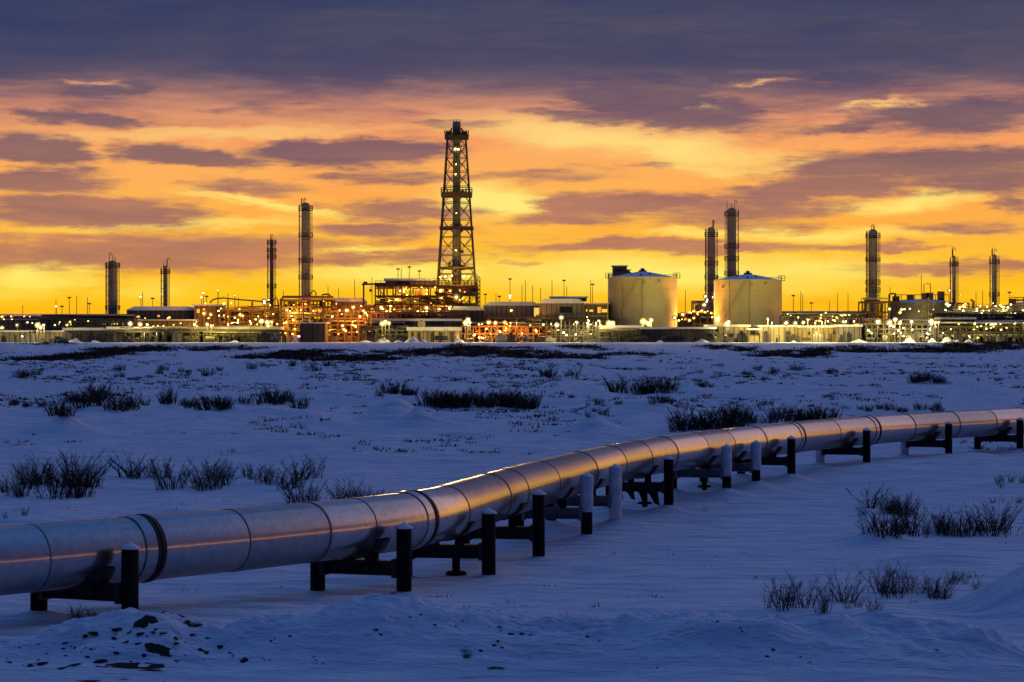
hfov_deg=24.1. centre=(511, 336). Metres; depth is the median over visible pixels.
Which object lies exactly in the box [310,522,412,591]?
pipe support
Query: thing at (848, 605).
willow shrub
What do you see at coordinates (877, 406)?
willow shrub
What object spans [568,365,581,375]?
willow shrub
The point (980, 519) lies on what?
willow shrub
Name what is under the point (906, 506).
willow shrub
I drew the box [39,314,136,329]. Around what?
process module
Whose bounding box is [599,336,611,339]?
equipment skid
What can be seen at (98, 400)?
willow shrub
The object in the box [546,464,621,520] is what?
pipe support
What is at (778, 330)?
bright store
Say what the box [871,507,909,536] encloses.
willow shrub
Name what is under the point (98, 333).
open shelter
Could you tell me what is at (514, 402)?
willow shrub
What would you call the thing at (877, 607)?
willow shrub
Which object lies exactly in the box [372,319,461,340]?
snow covered skid
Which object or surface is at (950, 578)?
willow shrub
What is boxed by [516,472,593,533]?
pipe support
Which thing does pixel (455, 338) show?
equipment skid
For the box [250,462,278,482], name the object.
willow shrub
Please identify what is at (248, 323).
back range
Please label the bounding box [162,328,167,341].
equipment skid
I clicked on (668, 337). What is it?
equipment skid
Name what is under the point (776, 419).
willow shrub
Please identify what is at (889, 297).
gooseneck pipe
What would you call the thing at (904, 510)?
willow shrub
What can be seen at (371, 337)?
equipment skid
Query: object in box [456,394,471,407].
willow shrub
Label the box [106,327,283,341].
long shed
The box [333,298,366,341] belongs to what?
processing module
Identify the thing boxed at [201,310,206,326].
floodlight
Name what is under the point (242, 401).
willow shrub
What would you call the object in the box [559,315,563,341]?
floodlight
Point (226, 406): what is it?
willow shrub
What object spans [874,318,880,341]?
floodlight
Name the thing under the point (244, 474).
willow shrub
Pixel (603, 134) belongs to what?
sky
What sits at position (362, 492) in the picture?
willow shrub
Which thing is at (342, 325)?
floodlight
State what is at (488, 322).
floodlight
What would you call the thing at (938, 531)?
willow shrub
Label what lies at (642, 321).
floodlight
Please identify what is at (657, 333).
snow roof shed
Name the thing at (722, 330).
bright store
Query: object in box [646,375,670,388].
willow shrub
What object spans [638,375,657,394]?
willow shrub
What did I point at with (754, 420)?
willow shrub
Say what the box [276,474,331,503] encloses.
willow shrub
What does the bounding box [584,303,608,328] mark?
yellow annex
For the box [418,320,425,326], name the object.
surge drum
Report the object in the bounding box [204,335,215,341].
equipment skid
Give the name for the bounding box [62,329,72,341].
equipment skid
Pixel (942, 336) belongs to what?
equipment skid
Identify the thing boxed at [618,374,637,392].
willow shrub
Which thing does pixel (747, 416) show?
willow shrub
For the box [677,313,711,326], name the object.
back process house
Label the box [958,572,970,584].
willow shrub
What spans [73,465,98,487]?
willow shrub
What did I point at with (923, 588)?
willow shrub
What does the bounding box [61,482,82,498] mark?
willow shrub
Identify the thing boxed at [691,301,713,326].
process module
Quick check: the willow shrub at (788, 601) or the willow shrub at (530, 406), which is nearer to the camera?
the willow shrub at (788, 601)
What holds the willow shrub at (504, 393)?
on the snow ground at (800, 525)
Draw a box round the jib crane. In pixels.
[362,282,385,308]
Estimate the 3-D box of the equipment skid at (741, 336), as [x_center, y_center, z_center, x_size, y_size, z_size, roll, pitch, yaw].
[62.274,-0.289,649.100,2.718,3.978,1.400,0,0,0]
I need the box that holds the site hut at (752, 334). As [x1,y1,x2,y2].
[746,328,760,341]
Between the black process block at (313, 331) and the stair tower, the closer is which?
the black process block at (313, 331)
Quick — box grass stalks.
[3,453,1023,615]
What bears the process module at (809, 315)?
on the snow ground at (800, 525)
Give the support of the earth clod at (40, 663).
on the snow ground at (800, 525)
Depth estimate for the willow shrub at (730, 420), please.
125.52 m
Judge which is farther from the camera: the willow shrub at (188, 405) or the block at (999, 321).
the block at (999, 321)
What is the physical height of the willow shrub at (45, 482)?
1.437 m
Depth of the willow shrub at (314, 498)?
78.51 m
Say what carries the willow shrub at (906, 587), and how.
on the snow ground at (800, 525)
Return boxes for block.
[0,314,126,318]
[140,319,198,326]
[298,322,329,341]
[975,320,1023,325]
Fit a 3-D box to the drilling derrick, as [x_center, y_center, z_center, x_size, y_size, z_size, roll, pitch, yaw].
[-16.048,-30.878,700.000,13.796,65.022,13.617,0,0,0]
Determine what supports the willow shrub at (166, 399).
on the snow ground at (800, 525)
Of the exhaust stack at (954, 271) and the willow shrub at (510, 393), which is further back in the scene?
the exhaust stack at (954, 271)
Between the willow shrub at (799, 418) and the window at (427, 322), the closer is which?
the willow shrub at (799, 418)
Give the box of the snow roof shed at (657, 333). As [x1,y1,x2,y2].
[635,327,715,341]
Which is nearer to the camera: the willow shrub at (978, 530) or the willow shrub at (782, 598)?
the willow shrub at (782, 598)
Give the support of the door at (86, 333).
in the open shelter
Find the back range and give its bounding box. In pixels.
[225,317,278,325]
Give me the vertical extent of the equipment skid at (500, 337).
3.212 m
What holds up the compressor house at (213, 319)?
on the snow ground at (800, 525)
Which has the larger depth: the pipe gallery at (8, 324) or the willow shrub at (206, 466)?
the pipe gallery at (8, 324)
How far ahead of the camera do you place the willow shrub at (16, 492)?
83.14 m
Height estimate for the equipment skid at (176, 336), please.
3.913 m
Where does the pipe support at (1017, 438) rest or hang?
on the snow ground at (800, 525)
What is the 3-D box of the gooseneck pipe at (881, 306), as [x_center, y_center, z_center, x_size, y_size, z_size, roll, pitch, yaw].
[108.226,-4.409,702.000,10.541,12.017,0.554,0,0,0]
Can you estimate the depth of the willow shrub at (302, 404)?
166.33 m
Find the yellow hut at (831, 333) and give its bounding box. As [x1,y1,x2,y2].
[797,326,835,341]
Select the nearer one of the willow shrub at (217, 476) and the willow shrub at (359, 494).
the willow shrub at (359, 494)
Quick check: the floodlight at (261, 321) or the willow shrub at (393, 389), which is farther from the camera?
the floodlight at (261, 321)
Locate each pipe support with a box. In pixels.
[30,542,139,610]
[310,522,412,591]
[412,508,496,575]
[464,489,545,556]
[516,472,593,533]
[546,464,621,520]
[605,455,673,506]
[674,444,731,489]
[699,440,760,481]
[737,435,795,473]
[815,427,870,461]
[900,421,952,453]
[974,417,1023,448]
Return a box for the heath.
[0,340,1023,360]
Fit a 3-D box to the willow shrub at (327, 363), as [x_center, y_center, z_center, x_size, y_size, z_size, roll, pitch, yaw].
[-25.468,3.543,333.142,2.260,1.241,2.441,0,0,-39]
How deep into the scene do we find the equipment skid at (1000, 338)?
648.50 m
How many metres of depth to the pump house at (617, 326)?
654.50 m
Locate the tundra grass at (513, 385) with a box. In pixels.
[0,348,1023,455]
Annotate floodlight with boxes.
[34,322,40,341]
[127,321,132,338]
[137,322,142,341]
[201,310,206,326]
[258,318,263,326]
[340,323,345,341]
[344,307,349,341]
[351,304,355,341]
[383,319,387,338]
[452,146,457,151]
[453,293,459,300]
[462,320,467,341]
[486,319,491,341]
[493,320,497,341]
[554,322,559,341]
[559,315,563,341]
[640,318,645,324]
[783,320,788,341]
[806,318,809,341]
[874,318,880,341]
[886,319,891,325]
[898,321,901,341]
[928,318,933,338]
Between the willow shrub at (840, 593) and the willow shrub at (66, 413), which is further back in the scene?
the willow shrub at (66, 413)
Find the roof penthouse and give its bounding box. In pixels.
[549,296,587,300]
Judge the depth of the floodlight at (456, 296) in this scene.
682.31 m
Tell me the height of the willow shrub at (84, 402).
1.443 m
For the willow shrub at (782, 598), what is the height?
0.668 m
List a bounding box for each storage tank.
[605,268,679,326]
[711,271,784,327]
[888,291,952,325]
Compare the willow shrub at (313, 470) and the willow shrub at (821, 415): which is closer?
the willow shrub at (313, 470)
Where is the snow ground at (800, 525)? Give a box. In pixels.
[0,337,1023,681]
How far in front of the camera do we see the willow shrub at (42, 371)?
267.52 m
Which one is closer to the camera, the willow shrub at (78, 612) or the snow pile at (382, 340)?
the willow shrub at (78, 612)
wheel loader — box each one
[49,336,64,341]
[119,336,133,341]
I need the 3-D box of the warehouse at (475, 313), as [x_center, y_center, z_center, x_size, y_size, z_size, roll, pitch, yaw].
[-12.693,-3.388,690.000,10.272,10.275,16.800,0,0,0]
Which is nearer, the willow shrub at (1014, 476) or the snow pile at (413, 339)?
the willow shrub at (1014, 476)
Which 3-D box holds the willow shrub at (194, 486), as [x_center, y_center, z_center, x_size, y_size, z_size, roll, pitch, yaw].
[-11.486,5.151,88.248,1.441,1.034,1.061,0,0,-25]
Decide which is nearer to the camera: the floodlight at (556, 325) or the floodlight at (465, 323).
the floodlight at (556, 325)
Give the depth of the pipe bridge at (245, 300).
693.84 m
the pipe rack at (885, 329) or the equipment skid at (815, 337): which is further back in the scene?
the pipe rack at (885, 329)
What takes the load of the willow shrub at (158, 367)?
on the snow ground at (800, 525)
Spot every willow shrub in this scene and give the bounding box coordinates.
[0,465,37,496]
[0,476,24,492]
[7,455,62,485]
[9,479,32,497]
[11,367,30,378]
[11,456,46,489]
[19,452,60,484]
[20,369,32,376]
[20,400,29,406]
[21,507,28,515]
[29,466,82,499]
[30,366,43,374]
[35,399,49,406]
[37,446,116,487]
[41,396,70,416]
[46,448,112,487]
[55,399,71,416]
[55,403,76,416]
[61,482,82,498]
[62,391,80,401]
[63,470,94,497]
[64,388,101,408]
[64,474,96,497]
[66,604,83,617]
[68,391,89,400]
[72,605,85,616]
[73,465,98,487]
[82,380,122,398]
[82,384,107,401]
[85,605,98,615]
[92,390,116,406]
[99,391,140,411]
[105,448,159,477]
[113,363,125,370]
[122,386,143,409]
[125,462,144,478]
[132,462,157,476]
[139,398,150,405]
[145,455,173,477]
[147,457,196,490]
[155,388,176,404]
[156,363,170,370]
[162,382,178,401]
[176,398,198,405]
[180,465,215,488]
[181,397,195,407]
[188,451,228,477]
[188,460,233,490]
[189,392,231,409]
[201,369,213,375]
[202,465,227,485]
[208,459,238,478]
[213,470,243,485]
[214,394,236,409]
[214,395,231,409]
[238,393,252,403]
[240,463,252,476]
[246,363,257,368]
[246,466,262,479]
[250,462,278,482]
[251,390,267,404]
[255,384,285,403]
[263,464,292,484]
[265,464,303,488]
[270,387,294,401]
[270,396,286,404]
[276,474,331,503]
[280,453,325,479]
[286,360,297,365]
[287,392,310,408]
[288,467,308,486]
[305,454,326,477]
[307,488,325,501]
[311,366,322,370]
[321,358,336,365]
[324,475,372,499]
[344,482,375,497]
[354,488,384,496]
[375,385,383,395]
[379,379,404,393]
[405,387,418,395]
[414,386,456,408]
[421,387,453,406]
[429,393,447,407]
[443,393,468,408]
[453,393,473,407]
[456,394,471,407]
[463,386,498,408]
[469,388,496,404]
[489,386,517,406]
[494,387,529,403]
[497,392,523,406]
[502,397,513,407]
[504,390,542,407]
[516,391,541,407]
[518,394,541,409]
[538,366,553,375]
[545,370,555,377]
[548,364,558,375]
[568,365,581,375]
[594,407,609,414]
[602,375,628,392]
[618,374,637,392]
[629,381,656,394]
[637,381,654,392]
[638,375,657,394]
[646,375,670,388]
[653,381,665,392]
[655,394,669,402]
[657,378,681,392]
[659,396,673,402]
[664,408,713,431]
[665,420,676,431]
[672,402,694,425]
[683,418,695,429]
[688,408,721,429]
[691,405,754,430]
[694,379,707,387]
[707,402,743,428]
[721,404,752,418]
[736,409,753,421]
[742,409,753,423]
[746,412,761,422]
[751,365,761,370]
[759,586,775,607]
[760,412,780,423]
[762,575,805,608]
[763,404,800,421]
[764,580,798,610]
[768,402,788,418]
[770,366,779,372]
[778,570,830,607]
[787,363,805,370]
[789,405,820,420]
[791,408,818,420]
[804,584,832,613]
[805,404,843,418]
[810,402,827,419]
[816,585,836,612]
[822,565,870,602]
[841,596,853,608]
[845,481,888,508]
[851,595,867,607]
[855,503,872,514]
[855,512,880,533]
[856,560,902,593]
[860,507,913,538]
[862,403,874,411]
[863,592,886,611]
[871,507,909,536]
[871,561,914,598]
[872,512,891,530]
[873,491,905,513]
[873,492,898,510]
[874,403,885,408]
[874,563,889,593]
[876,500,894,513]
[878,561,923,593]
[881,574,905,593]
[883,499,927,533]
[883,508,908,533]
[884,402,896,410]
[886,490,921,514]
[887,493,913,509]
[890,510,935,537]
[894,502,912,516]
[898,406,908,411]
[907,374,921,382]
[908,371,930,381]
[909,574,930,593]
[913,369,934,381]
[913,401,927,409]
[916,572,954,599]
[921,511,942,534]
[922,572,944,597]
[927,509,949,535]
[928,373,943,383]
[929,575,959,598]
[932,506,961,528]
[934,375,948,383]
[934,503,976,536]
[937,521,958,535]
[943,569,960,584]
[957,517,978,535]
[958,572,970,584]
[961,498,1023,536]
[965,511,991,528]
[968,575,982,589]
[973,496,1018,530]
[1007,471,1015,482]
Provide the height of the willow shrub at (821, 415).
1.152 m
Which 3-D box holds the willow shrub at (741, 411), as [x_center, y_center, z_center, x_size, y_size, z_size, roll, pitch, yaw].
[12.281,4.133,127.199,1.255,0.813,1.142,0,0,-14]
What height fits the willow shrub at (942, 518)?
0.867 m
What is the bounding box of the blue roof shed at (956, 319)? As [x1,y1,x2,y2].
[934,317,975,325]
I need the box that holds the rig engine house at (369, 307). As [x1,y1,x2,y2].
[365,304,449,331]
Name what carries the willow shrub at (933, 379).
on the snow ground at (800, 525)
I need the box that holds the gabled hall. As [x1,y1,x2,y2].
[538,299,583,341]
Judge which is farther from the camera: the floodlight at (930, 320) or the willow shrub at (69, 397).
the floodlight at (930, 320)
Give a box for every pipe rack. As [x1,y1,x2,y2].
[106,327,200,341]
[197,330,284,341]
[359,322,409,341]
[460,322,545,341]
[540,322,597,341]
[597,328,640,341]
[863,319,933,341]
[925,322,1023,341]
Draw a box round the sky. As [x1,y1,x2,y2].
[0,0,1023,336]
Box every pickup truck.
[596,338,610,341]
[643,337,656,341]
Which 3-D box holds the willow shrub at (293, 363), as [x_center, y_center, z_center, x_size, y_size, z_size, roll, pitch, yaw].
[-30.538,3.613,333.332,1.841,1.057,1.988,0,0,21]
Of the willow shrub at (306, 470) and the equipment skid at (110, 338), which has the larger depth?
the equipment skid at (110, 338)
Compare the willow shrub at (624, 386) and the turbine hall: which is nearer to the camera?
the willow shrub at (624, 386)
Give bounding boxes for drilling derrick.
[435,119,479,311]
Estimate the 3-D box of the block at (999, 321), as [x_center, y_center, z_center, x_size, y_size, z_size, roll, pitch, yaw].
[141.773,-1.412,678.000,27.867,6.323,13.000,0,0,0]
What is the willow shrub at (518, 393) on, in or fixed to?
on the snow ground at (800, 525)
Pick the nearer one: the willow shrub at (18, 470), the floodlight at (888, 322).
the willow shrub at (18, 470)
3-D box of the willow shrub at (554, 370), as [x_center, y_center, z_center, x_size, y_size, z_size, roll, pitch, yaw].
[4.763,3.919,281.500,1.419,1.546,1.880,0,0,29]
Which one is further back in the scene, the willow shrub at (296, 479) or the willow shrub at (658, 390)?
the willow shrub at (658, 390)
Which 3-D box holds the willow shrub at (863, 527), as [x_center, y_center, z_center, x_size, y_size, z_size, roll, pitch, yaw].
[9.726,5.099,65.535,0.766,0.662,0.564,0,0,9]
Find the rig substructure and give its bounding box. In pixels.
[374,281,438,316]
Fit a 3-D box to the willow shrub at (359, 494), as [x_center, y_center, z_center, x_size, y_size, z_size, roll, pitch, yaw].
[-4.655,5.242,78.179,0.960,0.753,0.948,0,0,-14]
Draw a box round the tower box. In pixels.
[611,265,627,276]
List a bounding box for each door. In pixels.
[85,332,96,341]
[303,326,307,341]
[313,325,316,341]
[451,332,453,341]
[786,331,790,341]
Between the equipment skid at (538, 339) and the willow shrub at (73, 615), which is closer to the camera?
the willow shrub at (73, 615)
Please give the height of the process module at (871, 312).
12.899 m
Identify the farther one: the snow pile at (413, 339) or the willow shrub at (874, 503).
the snow pile at (413, 339)
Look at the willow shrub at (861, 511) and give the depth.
76.10 m
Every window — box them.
[394,322,414,324]
[426,321,443,324]
[534,307,538,316]
[560,307,571,312]
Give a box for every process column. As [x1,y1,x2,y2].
[105,253,119,313]
[298,198,312,321]
[704,220,717,312]
[724,200,738,276]
[865,224,880,315]
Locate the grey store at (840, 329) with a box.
[830,325,862,341]
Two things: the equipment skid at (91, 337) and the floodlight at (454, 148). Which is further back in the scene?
the floodlight at (454, 148)
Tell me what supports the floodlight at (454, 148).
attached to the drilling derrick
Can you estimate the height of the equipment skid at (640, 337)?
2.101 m
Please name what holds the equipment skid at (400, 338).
on the snow ground at (800, 525)
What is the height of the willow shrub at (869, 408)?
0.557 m
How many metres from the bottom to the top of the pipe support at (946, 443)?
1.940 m
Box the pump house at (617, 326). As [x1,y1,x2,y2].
[594,325,642,341]
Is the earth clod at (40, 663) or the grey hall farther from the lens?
the grey hall
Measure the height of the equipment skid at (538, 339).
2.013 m
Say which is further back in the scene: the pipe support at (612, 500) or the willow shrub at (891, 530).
the pipe support at (612, 500)
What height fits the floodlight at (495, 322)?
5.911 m
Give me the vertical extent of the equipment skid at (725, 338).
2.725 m
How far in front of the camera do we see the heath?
531.31 m
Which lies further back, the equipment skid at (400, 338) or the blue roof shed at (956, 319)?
the blue roof shed at (956, 319)
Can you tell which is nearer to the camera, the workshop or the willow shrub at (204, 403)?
the willow shrub at (204, 403)
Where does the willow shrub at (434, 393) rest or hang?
on the snow ground at (800, 525)
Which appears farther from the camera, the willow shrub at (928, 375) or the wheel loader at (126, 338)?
the wheel loader at (126, 338)
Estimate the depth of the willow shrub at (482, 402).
162.25 m
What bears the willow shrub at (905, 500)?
on the snow ground at (800, 525)
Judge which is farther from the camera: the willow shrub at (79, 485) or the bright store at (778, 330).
the bright store at (778, 330)
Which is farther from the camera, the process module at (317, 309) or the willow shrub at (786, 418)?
the process module at (317, 309)
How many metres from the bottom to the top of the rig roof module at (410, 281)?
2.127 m
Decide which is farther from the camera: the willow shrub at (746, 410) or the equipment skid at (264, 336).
the equipment skid at (264, 336)
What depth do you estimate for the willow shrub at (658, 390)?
184.60 m
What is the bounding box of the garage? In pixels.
[34,330,64,341]
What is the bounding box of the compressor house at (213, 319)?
[192,304,226,326]
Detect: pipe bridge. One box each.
[209,297,278,320]
[217,305,279,326]
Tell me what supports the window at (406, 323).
in the snow covered skid at (438, 322)
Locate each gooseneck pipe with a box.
[280,296,332,326]
[864,301,899,321]
[888,293,896,304]
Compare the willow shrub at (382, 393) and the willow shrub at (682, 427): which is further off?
the willow shrub at (382, 393)
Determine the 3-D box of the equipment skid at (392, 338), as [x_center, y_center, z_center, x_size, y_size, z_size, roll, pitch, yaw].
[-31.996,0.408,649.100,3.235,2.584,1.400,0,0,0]
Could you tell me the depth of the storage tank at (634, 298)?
681.57 m
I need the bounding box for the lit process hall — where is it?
[854,324,926,341]
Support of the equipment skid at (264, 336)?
on the snow ground at (800, 525)
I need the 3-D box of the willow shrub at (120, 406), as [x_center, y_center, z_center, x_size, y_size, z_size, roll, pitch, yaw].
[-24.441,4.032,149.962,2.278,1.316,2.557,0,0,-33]
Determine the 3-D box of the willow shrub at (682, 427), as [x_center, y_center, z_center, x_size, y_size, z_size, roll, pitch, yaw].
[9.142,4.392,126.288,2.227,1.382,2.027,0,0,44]
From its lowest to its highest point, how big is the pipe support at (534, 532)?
2.183 m
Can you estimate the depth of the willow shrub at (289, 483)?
85.72 m
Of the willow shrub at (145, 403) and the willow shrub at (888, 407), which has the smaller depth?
the willow shrub at (888, 407)
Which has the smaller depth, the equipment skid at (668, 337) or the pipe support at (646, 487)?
the pipe support at (646, 487)
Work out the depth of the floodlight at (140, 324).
650.40 m
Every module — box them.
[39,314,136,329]
[219,306,283,326]
[282,299,335,341]
[323,306,367,341]
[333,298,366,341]
[370,310,467,339]
[384,278,436,284]
[406,327,461,341]
[435,286,478,316]
[483,317,541,327]
[536,315,608,334]
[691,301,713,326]
[779,312,867,325]
[858,298,889,322]
[929,311,1023,324]
[949,304,990,310]
[952,303,968,310]
[984,305,1012,310]
[1004,297,1023,312]
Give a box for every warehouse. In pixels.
[450,306,485,327]
[782,311,870,317]
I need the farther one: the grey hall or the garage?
the grey hall
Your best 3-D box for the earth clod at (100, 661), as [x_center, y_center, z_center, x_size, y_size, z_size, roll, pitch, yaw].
[-6.160,4.883,35.925,0.229,0.105,0.243,-14,1,7]
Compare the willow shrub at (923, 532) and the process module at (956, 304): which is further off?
the process module at (956, 304)
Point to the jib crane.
(366, 283)
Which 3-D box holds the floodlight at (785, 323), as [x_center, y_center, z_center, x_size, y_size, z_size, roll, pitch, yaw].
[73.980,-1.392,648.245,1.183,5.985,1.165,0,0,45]
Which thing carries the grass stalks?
on the snow ground at (800, 525)
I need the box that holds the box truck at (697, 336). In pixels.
[693,332,712,341]
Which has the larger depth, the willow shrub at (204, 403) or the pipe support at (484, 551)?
the willow shrub at (204, 403)
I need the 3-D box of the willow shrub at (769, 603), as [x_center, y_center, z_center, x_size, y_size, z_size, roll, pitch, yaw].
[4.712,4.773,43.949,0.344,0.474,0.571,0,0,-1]
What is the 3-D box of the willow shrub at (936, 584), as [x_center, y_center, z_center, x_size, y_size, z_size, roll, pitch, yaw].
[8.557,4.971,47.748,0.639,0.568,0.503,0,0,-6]
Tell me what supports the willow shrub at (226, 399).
on the snow ground at (800, 525)
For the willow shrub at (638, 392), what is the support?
on the snow ground at (800, 525)
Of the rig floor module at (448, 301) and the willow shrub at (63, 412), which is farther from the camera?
the rig floor module at (448, 301)
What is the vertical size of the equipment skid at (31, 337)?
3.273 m
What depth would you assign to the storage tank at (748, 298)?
681.70 m
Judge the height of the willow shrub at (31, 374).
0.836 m
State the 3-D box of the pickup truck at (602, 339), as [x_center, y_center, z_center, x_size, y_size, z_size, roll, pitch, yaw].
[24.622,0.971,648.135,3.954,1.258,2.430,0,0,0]
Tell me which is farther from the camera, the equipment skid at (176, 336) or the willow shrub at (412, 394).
the equipment skid at (176, 336)
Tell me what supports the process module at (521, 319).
on the snow ground at (800, 525)
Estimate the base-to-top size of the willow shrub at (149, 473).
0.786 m
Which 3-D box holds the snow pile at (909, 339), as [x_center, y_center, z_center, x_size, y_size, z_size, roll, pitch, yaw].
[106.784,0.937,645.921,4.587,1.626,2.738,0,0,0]
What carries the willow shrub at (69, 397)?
on the snow ground at (800, 525)
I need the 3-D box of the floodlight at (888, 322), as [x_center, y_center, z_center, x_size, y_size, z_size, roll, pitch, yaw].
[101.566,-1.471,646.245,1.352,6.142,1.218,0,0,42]
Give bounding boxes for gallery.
[0,319,140,329]
[783,318,874,322]
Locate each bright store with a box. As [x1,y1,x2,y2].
[703,325,750,341]
[754,325,799,341]
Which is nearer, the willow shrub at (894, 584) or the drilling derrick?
the willow shrub at (894, 584)
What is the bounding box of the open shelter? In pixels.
[62,328,107,341]
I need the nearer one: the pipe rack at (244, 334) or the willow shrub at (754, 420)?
the willow shrub at (754, 420)
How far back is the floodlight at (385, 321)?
650.41 m
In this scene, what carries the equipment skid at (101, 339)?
on the snow ground at (800, 525)
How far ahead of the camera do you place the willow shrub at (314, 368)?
283.00 m
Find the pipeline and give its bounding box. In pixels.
[0,407,1023,595]
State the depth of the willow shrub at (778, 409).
144.52 m
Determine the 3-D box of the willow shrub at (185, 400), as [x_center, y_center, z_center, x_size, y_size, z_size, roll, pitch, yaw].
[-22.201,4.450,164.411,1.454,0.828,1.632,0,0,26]
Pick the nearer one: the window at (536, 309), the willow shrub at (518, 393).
the willow shrub at (518, 393)
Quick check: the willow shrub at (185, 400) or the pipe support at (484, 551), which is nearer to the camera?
the pipe support at (484, 551)
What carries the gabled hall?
on the snow ground at (800, 525)
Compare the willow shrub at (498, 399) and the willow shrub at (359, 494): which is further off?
the willow shrub at (498, 399)
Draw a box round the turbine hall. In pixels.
[127,306,193,318]
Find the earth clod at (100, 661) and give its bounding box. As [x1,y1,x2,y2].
[93,659,107,663]
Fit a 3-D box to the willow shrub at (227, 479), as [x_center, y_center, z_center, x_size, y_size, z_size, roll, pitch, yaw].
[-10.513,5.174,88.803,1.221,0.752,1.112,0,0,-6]
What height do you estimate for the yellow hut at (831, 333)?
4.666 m
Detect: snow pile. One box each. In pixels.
[376,338,389,341]
[405,336,419,341]
[904,337,914,341]
[942,337,953,341]
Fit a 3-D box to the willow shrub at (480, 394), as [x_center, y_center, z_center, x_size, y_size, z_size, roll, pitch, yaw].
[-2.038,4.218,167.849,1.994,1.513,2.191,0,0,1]
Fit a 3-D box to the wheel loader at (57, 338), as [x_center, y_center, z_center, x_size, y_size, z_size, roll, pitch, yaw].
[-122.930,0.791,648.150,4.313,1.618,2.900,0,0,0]
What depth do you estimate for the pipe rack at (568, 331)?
653.82 m
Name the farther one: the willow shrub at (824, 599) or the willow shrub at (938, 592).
the willow shrub at (938, 592)
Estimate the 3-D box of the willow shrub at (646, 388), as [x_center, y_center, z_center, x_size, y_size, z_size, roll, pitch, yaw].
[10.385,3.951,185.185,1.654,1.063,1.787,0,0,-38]
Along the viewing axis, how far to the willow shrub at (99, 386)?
179.29 m
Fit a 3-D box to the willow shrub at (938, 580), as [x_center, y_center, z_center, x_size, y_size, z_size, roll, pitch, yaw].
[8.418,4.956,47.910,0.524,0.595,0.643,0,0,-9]
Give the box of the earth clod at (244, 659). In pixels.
[240,657,248,662]
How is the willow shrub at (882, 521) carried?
on the snow ground at (800, 525)
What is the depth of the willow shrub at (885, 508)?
76.69 m
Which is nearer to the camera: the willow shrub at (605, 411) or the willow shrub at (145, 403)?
the willow shrub at (605, 411)
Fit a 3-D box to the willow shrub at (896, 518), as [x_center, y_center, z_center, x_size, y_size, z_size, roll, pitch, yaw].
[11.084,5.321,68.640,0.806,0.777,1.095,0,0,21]
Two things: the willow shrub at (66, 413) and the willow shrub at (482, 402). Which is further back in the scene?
the willow shrub at (482, 402)
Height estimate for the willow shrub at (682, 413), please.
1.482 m
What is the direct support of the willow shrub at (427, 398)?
on the snow ground at (800, 525)
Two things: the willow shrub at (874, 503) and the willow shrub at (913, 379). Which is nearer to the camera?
the willow shrub at (874, 503)
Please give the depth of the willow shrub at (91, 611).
42.84 m
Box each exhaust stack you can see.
[160,258,170,305]
[267,234,275,325]
[949,247,958,310]
[989,248,999,310]
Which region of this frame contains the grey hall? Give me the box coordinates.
[482,302,538,322]
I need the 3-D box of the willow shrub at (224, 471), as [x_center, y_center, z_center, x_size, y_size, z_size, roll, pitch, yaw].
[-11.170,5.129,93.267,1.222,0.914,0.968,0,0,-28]
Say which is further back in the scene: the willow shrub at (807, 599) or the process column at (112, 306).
the process column at (112, 306)
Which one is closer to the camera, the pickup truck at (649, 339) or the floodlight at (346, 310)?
the pickup truck at (649, 339)
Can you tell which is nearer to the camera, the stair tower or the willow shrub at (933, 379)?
the willow shrub at (933, 379)
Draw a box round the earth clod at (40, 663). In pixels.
[36,661,48,665]
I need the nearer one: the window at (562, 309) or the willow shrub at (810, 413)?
the willow shrub at (810, 413)
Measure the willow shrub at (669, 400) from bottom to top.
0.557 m
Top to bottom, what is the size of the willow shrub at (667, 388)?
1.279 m
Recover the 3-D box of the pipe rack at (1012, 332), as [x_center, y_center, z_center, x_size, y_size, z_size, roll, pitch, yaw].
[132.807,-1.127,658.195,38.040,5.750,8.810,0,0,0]
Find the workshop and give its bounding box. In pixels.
[0,330,35,341]
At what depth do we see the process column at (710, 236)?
721.08 m
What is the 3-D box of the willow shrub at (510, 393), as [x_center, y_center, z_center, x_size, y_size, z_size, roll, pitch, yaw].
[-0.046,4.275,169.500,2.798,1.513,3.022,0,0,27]
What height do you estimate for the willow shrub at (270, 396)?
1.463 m
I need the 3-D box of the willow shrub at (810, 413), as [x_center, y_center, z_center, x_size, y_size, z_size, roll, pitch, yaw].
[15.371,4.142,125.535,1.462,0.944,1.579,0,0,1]
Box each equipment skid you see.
[1,334,6,341]
[27,333,35,341]
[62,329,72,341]
[74,332,81,341]
[88,331,95,341]
[98,336,105,341]
[107,333,115,341]
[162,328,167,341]
[172,328,181,341]
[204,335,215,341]
[232,332,240,341]
[242,337,254,341]
[260,329,270,341]
[269,335,281,341]
[367,329,375,341]
[389,333,399,341]
[397,333,405,341]
[434,329,448,339]
[454,333,461,341]
[496,331,507,341]
[507,330,516,341]
[519,336,532,339]
[534,335,545,341]
[546,335,555,341]
[585,330,592,341]
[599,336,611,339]
[634,335,646,339]
[661,336,674,339]
[674,330,683,341]
[723,335,727,341]
[738,328,745,341]
[763,328,770,341]
[789,332,800,341]
[812,329,824,341]
[838,331,843,341]
[847,329,851,341]
[882,333,891,341]
[912,331,919,341]
[940,332,948,341]
[953,329,963,341]
[996,333,1005,341]
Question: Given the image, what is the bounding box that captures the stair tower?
[921,297,928,322]
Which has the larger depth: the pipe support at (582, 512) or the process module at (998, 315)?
the process module at (998, 315)
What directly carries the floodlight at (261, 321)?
on the snow ground at (800, 525)
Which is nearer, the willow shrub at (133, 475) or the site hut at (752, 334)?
the willow shrub at (133, 475)
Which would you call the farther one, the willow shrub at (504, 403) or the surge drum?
the surge drum

